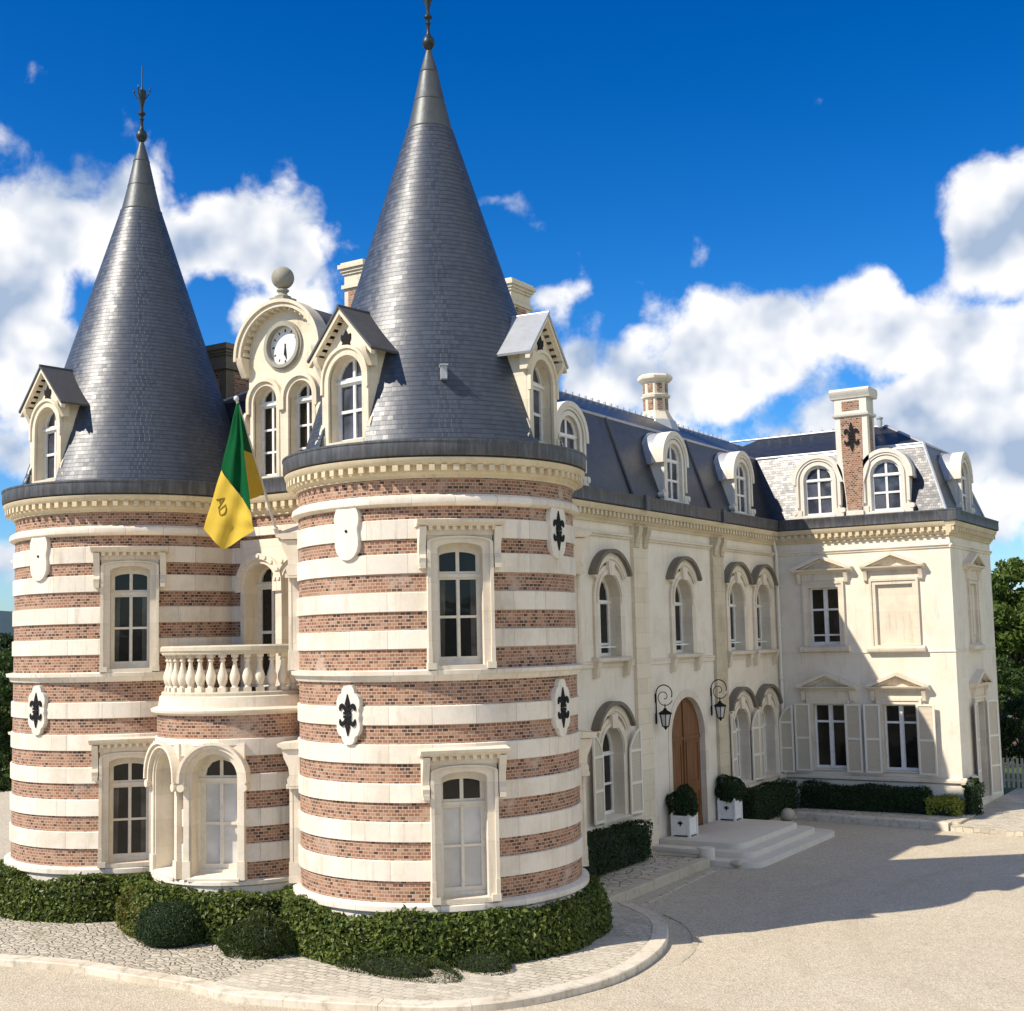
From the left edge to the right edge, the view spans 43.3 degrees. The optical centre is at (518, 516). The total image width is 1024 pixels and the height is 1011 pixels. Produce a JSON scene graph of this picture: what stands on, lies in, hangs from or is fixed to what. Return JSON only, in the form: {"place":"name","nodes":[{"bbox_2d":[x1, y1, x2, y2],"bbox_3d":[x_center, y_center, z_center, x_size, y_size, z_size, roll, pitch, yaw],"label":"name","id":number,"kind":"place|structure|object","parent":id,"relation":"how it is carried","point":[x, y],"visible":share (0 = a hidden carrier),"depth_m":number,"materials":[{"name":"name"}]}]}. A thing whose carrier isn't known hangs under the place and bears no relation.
{"place":"outdoors","nodes":[
{"label":"outdoors","id":0,"kind":"place"},
{"bbox_2d":[0,611,13,649],"bbox_3d":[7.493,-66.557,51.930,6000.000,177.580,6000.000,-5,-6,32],"label":"hills","id":1,"kind":"structure","parent":0,"point":[6,622],"depth_m":2113.19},
{"bbox_2d":[0,917,296,981],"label":"pavement","id":2,"kind":"structure","parent":0,"point":[107,942],"depth_m":25.66,"materials":[{"name":"beige gravel"}]},
{"bbox_2d":[0,859,147,923],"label":"ivy hedge","id":3,"kind":"object","parent":2,"relation":"on","point":[67,898],"visible":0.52,"depth_m":28.57,"materials":[{"name":"green plant"}]},
{"bbox_2d":[113,883,157,937],"bbox_3d":[-8.102,8.370,27.282,0.662,1.014,1.673,2,-6,-32],"label":"ivy patch","id":4,"kind":"object","parent":2,"relation":"on","point":[127,893],"visible":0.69,"depth_m":27.30,"materials":[{"name":"green plant"}]},
{"bbox_2d":[134,898,206,947],"bbox_3d":[-7.061,8.355,26.271,1.645,1.094,1.459,-5,-6,32],"label":"round bush","id":5,"kind":"object","parent":2,"relation":"on","point":[172,924],"visible":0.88,"depth_m":25.81,"materials":[{"name":"green plant"}]},
{"bbox_2d":[120,871,289,944],"bbox_3d":[-6.743,8.228,27.107,5.037,1.304,2.043,-4,-6,24],"label":"ivy hedge","id":6,"kind":"object","parent":2,"relation":"on","point":[219,910],"visible":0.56,"depth_m":26.36,"materials":[{"name":"green plant"}]},
{"bbox_2d":[216,901,652,1001],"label":"pavement","id":7,"kind":"structure","parent":0,"point":[629,935],"depth_m":23.15,"materials":[{"name":"beige stone"}]},
{"bbox_2d":[276,874,613,968],"bbox_3d":[-1.710,8.021,25.875,7.153,1.255,4.644,-2,-5,6],"label":"ivy hedge","id":8,"kind":"object","parent":7,"relation":"on","point":[323,934],"visible":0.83,"depth_m":24.15,"materials":[{"name":"green plant"}]},
{"bbox_2d":[0,671,1021,794],"bbox_3d":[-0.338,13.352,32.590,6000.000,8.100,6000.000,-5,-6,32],"label":"ground","id":9,"kind":"structure","parent":0,"point":[1006,789],"depth_m":53.95,"materials":[{"name":"green plant"}]},
{"bbox_2d":[0,744,11,791],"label":"bush","id":10,"kind":"object","parent":9,"relation":"on","point":[5,782],"visible":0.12,"depth_m":57.04,"materials":[{"name":"green plant"}]},
{"bbox_2d":[0,632,13,693],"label":"tree","id":11,"kind":"object","parent":9,"relation":"on","point":[7,638],"visible":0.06,"depth_m":69.44,"materials":[{"name":"green plant"}]},
{"bbox_2d":[216,908,296,959],"bbox_3d":[-5.122,8.274,25.347,1.389,1.128,1.900,2,-6,-32],"label":"round bush","id":12,"kind":"object","parent":9,"relation":"on","point":[255,938],"visible":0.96,"depth_m":24.91,"materials":[{"name":"green plant"}]},
{"bbox_2d":[336,947,464,983],"bbox_3d":[-2.128,8.229,23.536,2.922,0.602,1.166,-5,-6,32],"label":"round bush","id":13,"kind":"object","parent":9,"relation":"on","point":[409,969],"visible":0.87,"depth_m":23.25,"materials":[{"name":"green plant"}]},
{"bbox_2d":[441,944,512,975],"bbox_3d":[-0.708,8.210,23.746,1.531,0.644,1.086,-5,-6,32],"label":"round bush","id":14,"kind":"object","parent":9,"relation":"on","point":[484,963],"visible":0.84,"depth_m":23.44,"materials":[{"name":"green plant"}]},
{"bbox_2d":[1,0,1003,920],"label":"chateau","id":15,"kind":"structure","parent":9,"relation":"on","point":[459,618],"depth_m":29.70,"materials":[{"name":"stone"}]},
{"bbox_2d":[88,736,154,868],"bbox_3d":[-8.843,6.472,29.277,1.710,2.905,0.730,0,-6,-12],"label":"window","id":16,"kind":"structure","parent":15,"relation":"in","point":[124,814],"depth_m":29.39,"materials":[{"name":"stone"}]},
{"bbox_2d":[90,546,168,672],"bbox_3d":[-8.940,2.140,29.691,1.710,2.905,0.730,0,-6,-12],"label":"window","id":17,"kind":"structure","parent":15,"relation":"in","point":[127,578],"depth_m":29.78,"materials":[{"name":"stone"}]},
{"bbox_2d":[143,741,199,880],"bbox_3d":[-7.412,6.272,27.753,0.750,2.870,1.530,3,-7,-39],"label":"window","id":18,"kind":"structure","parent":15,"relation":"in","point":[162,761],"depth_m":28.01,"materials":[{"name":"stone"}]},
{"bbox_2d":[176,742,250,881],"bbox_3d":[-6.329,6.189,27.143,1.530,2.870,0.750,-2,-6,8],"label":"window","id":19,"kind":"structure","parent":15,"relation":"in","point":[225,772],"depth_m":27.23,"materials":[{"name":"stone"}]},
{"bbox_2d":[151,691,299,893],"bbox_3d":[-6.244,6.597,28.538,4.119,5.300,3.517,-5,-6,32],"label":"bow window","id":20,"kind":"structure","parent":15,"relation":"in","point":[261,722],"depth_m":27.14,"materials":[{"name":"stone"}]},
{"bbox_2d":[204,396,279,549],"bbox_3d":[-5.903,-0.894,29.478,1.512,3.387,2.244,-5,-6,32],"label":"flag","id":21,"kind":"object","parent":15,"relation":"attached to","point":[228,522],"visible":0.99,"depth_m":28.61,"materials":[{"name":"yellow fabric"}]},
{"bbox_2d":[235,538,298,686],"bbox_3d":[-5.506,2.265,30.486,2.680,3.500,0.664,-5,-6,32],"label":"balcony door","id":22,"kind":"structure","parent":15,"relation":"in","point":[261,583],"depth_m":30.93,"materials":[{"name":"stone"}]},
{"bbox_2d":[276,532,298,670],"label":"window","id":23,"kind":"structure","parent":15,"relation":"in","point":[289,540],"depth_m":27.03,"materials":[{"name":"stone"}]},
{"bbox_2d":[277,739,300,882],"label":"window","id":24,"kind":"structure","parent":15,"relation":"in","point":[289,748],"depth_m":26.61,"materials":[{"name":"stone"}]},
{"bbox_2d":[414,519,505,670],"bbox_3d":[-1.119,1.497,24.807,1.710,2.905,0.730,0,-6,-12],"label":"window","id":25,"kind":"structure","parent":15,"relation":"in","point":[462,556],"depth_m":24.90,"materials":[{"name":"stone"}]},
{"bbox_2d":[418,745,510,905],"bbox_3d":[-1.021,5.829,24.393,1.710,2.905,0.730,0,-6,-12],"label":"window","id":26,"kind":"structure","parent":15,"relation":"in","point":[463,786],"depth_m":24.48,"materials":[{"name":"stone"}]},
{"bbox_2d":[573,530,591,662],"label":"window","id":27,"kind":"structure","parent":15,"relation":"in","point":[580,540],"depth_m":28.21,"materials":[{"name":"stone"}]},
{"bbox_2d":[579,730,596,866],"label":"window","id":28,"kind":"structure","parent":15,"relation":"in","point":[586,737],"depth_m":27.80,"materials":[{"name":"stone"}]},
{"bbox_2d":[588,549,633,677],"bbox_3d":[2.350,2.603,34.676,0.650,3.430,2.112,-5,-6,32],"label":"window","id":29,"kind":"structure","parent":15,"relation":"in","point":[608,600],"depth_m":35.05,"materials":[{"name":"stone"}]},
{"bbox_2d":[591,701,635,825],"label":"window","id":30,"kind":"structure","parent":15,"relation":"in","point":[611,734],"depth_m":34.66,"materials":[{"name":"stone"}]},
{"bbox_2d":[655,684,671,729],"bbox_3d":[4.136,5.414,36.521,0.544,1.286,0.381,-5,-6,32],"label":"wall lantern","id":31,"kind":"object","parent":15,"relation":"attached to","point":[665,715],"depth_m":36.41,"materials":[{"name":"black metal"}]},
{"bbox_2d":[665,556,703,671],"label":"window","id":32,"kind":"structure","parent":15,"relation":"in","point":[682,606],"depth_m":39.04,"materials":[{"name":"stone"}]},
{"bbox_2d":[668,689,710,825],"bbox_3d":[4.924,7.239,38.423,0.420,4.120,2.800,-5,-6,32],"label":"entrance door","id":33,"kind":"structure","parent":15,"relation":"in","point":[688,748],"depth_m":38.88,"materials":[{"name":"wood"}]},
{"bbox_2d":[710,679,726,720],"bbox_3d":[6.207,5.682,39.815,0.544,1.286,0.381,-5,-6,32],"label":"wall lantern","id":34,"kind":"object","parent":15,"relation":"attached to","point":[719,706],"depth_m":39.71,"materials":[{"name":"black metal"}]},
{"bbox_2d":[724,562,754,667],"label":"window","id":35,"kind":"structure","parent":15,"relation":"in","point":[735,592],"depth_m":42.55,"materials":[{"name":"stone"}]},
{"bbox_2d":[729,687,757,785],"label":"window","id":36,"kind":"structure","parent":15,"relation":"in","point":[742,700],"depth_m":42.19,"materials":[{"name":"stone"}]},
{"bbox_2d":[750,564,779,665],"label":"window","id":37,"kind":"structure","parent":15,"relation":"in","point":[762,606],"depth_m":44.51,"materials":[{"name":"stone"}]},
{"bbox_2d":[755,684,782,780],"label":"window","id":38,"kind":"structure","parent":15,"relation":"in","point":[767,704],"depth_m":44.15,"materials":[{"name":"stone"}]},
{"bbox_2d":[790,555,852,651],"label":"window","id":39,"kind":"structure","parent":15,"relation":"in","point":[822,578],"depth_m":44.45,"materials":[{"name":"stone"}]},
{"bbox_2d":[795,673,857,770],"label":"window","id":40,"kind":"structure","parent":15,"relation":"in","point":[826,694],"depth_m":44.11,"materials":[{"name":"stone"}]},
{"bbox_2d":[859,552,925,651],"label":"blind window","id":41,"kind":"structure","parent":15,"relation":"in","point":[892,578],"depth_m":43.07,"materials":[{"name":"stone"}]},
{"bbox_2d":[864,672,929,772],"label":"window","id":42,"kind":"structure","parent":15,"relation":"in","point":[897,694],"depth_m":42.83,"materials":[{"name":"stone"}]},
{"bbox_2d":[962,552,986,649],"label":"blind window","id":43,"kind":"structure","parent":15,"relation":"in","point":[973,565],"depth_m":44.52,"materials":[{"name":"stone"}]},
{"bbox_2d":[969,669,992,799],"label":"side door","id":44,"kind":"structure","parent":15,"relation":"in","point":[980,680],"depth_m":44.39,"materials":[{"name":"stone"}]},
{"bbox_2d":[991,556,1023,744],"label":"tree","id":45,"kind":"object","parent":9,"relation":"on","point":[1008,613],"visible":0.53,"depth_m":66.81,"materials":[{"name":"green plant"}]},
{"bbox_2d":[996,653,1023,763],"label":"tree","id":46,"kind":"object","parent":9,"relation":"on","point":[1014,678],"visible":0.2,"depth_m":58.10,"materials":[{"name":"green plant"}]},
{"bbox_2d":[999,693,1023,763],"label":"tree","id":47,"kind":"object","parent":9,"relation":"on","point":[1011,731],"visible":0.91,"depth_m":50.21,"materials":[{"name":"green plant"}]},
{"bbox_2d":[1000,587,1023,656],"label":"tree","id":48,"kind":"object","parent":9,"relation":"on","point":[1016,599],"visible":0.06,"depth_m":67.72,"materials":[{"name":"green plant"}]},
{"bbox_2d":[1002,758,1023,787],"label":"picket fence","id":49,"kind":"object","parent":9,"relation":"on","point":[1018,780],"visible":0.4,"depth_m":48.40,"materials":[{"name":"wood"}]},
{"bbox_2d":[0,790,1023,1010],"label":"driveway","id":50,"kind":"structure","parent":0,"point":[854,917],"depth_m":25.53,"materials":[{"name":"beige gravel"}]},
{"bbox_2d":[0,709,10,764],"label":"tree","id":51,"kind":"object","parent":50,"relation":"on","point":[4,741],"visible":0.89,"depth_m":58.35,"materials":[{"name":"green plant"}]},
{"bbox_2d":[0,648,13,764],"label":"tree","id":52,"kind":"object","parent":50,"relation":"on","point":[6,699],"visible":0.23,"depth_m":59.83,"materials":[{"name":"green plant"}]},
{"bbox_2d":[0,902,668,1010],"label":"kerb","id":53,"kind":"structure","parent":50,"relation":"on","point":[651,951],"depth_m":22.46,"materials":[{"name":"stone"}]},
{"bbox_2d":[607,857,709,902],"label":"kerb","id":54,"kind":"structure","parent":50,"relation":"on","point":[646,885],"depth_m":31.48,"materials":[{"name":"stone"}]},
{"bbox_2d":[639,870,714,905],"bbox_3d":[3.932,9.139,31.427,0.155,0.232,4.783,-4,-6,28],"label":"gravel edging","id":55,"kind":"object","parent":50,"relation":"on","point":[649,901],"visible":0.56,"depth_m":31.21,"materials":[{"name":"stone"}]},
{"bbox_2d":[663,914,698,965],"bbox_3d":[3.346,8.650,26.150,0.650,0.227,4.443,-2,-5,5],"label":"gravel edging","id":56,"kind":"object","parent":50,"relation":"on","point":[691,951],"visible":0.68,"depth_m":25.70,"materials":[{"name":"stone"}]},
{"bbox_2d":[730,860,742,867],"bbox_3d":[5.746,9.148,33.904,0.354,0.200,0.285,-5,-6,32],"label":"boulder","id":57,"kind":"object","parent":50,"relation":"on","point":[736,863],"visible":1,"depth_m":33.81,"materials":[{"name":"stone"}]},
{"bbox_2d":[651,818,834,868],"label":"entrance steps","id":58,"kind":"structure","parent":50,"relation":"on","point":[752,843],"depth_m":35.99,"materials":[{"name":"stone"}]},
{"bbox_2d":[671,812,697,837],"bbox_3d":[4.733,8.745,36.684,0.580,0.680,0.592,-5,-6,32],"label":"planter","id":59,"kind":"object","parent":58,"relation":"on","point":[687,825],"visible":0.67,"depth_m":36.48,"materials":[{"name":"white paint"}]},
{"bbox_2d":[665,783,698,816],"bbox_3d":[4.697,8.158,36.715,0.962,1.051,0.963,-5,-6,32],"label":"planted bush","id":60,"kind":"object","parent":59,"relation":"in","point":[683,802],"visible":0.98,"depth_m":36.49,"materials":[{"name":"green plant"}]},
{"bbox_2d":[717,796,742,820],"bbox_3d":[6.523,8.991,39.683,0.580,0.680,0.592,-5,-6,32],"label":"planter","id":61,"kind":"object","parent":58,"relation":"on","point":[733,810],"visible":0.85,"depth_m":39.48,"materials":[{"name":"white paint"}]},
{"bbox_2d":[714,774,746,803],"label":"planted bush","id":62,"kind":"object","parent":61,"relation":"in","point":[728,787],"visible":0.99,"depth_m":39.52,"materials":[{"name":"green plant"}]},
{"bbox_2d":[780,808,794,820],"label":"boulder","id":63,"kind":"object","parent":50,"relation":"on","point":[787,814],"visible":1,"depth_m":41.94,"materials":[{"name":"stone"}]},
{"bbox_2d":[796,811,951,830],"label":"kerb","id":64,"kind":"structure","parent":50,"relation":"on","point":[880,821],"depth_m":40.78,"materials":[{"name":"stone"}]},
{"bbox_2d":[0,0,1023,610],"label":"sky","id":65,"kind":"structure","parent":0,"point":[768,208],"materials":[{"name":"blue"}]},
{"bbox_2d":[600,855,697,893],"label":"pavement","id":66,"kind":"structure","parent":0,"point":[625,876],"depth_m":32.53,"materials":[{"name":"beige stone"}]},
{"bbox_2d":[583,818,652,877],"bbox_3d":[2.117,8.386,32.553,1.083,1.136,4.635,-5,-6,32],"label":"clipped hedge","id":67,"kind":"object","parent":66,"relation":"on","point":[618,845],"visible":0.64,"depth_m":32.70,"materials":[{"name":"green plant"}]},
{"bbox_2d":[769,805,975,824],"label":"pavement","id":68,"kind":"structure","parent":0,"point":[963,818],"depth_m":41.37,"materials":[{"name":"beige stone"}]},
{"bbox_2d":[740,776,800,819],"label":"clipped hedge","id":69,"kind":"object","parent":68,"relation":"on","point":[770,800],"visible":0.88,"depth_m":41.63,"materials":[{"name":"green plant"}]},
{"bbox_2d":[798,779,932,814],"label":"clipped hedge","id":70,"kind":"object","parent":68,"relation":"on","point":[883,798],"visible":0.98,"depth_m":42.45,"materials":[{"name":"green plant"}]},
{"bbox_2d":[923,793,966,816],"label":"golden shrub","id":71,"kind":"object","parent":68,"relation":"on","point":[944,805],"visible":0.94,"depth_m":41.01,"materials":[{"name":"green plant"}]},
{"bbox_2d":[950,788,1023,836],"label":"path","id":72,"kind":"structure","parent":0,"point":[1003,815],"depth_m":40.38,"materials":[{"name":"beige stone"}]},
{"bbox_2d":[961,777,985,816],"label":"climbing shrub","id":73,"kind":"object","parent":72,"relation":"on","point":[973,799],"visible":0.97,"depth_m":41.27,"materials":[{"name":"green plant"}]}
]}

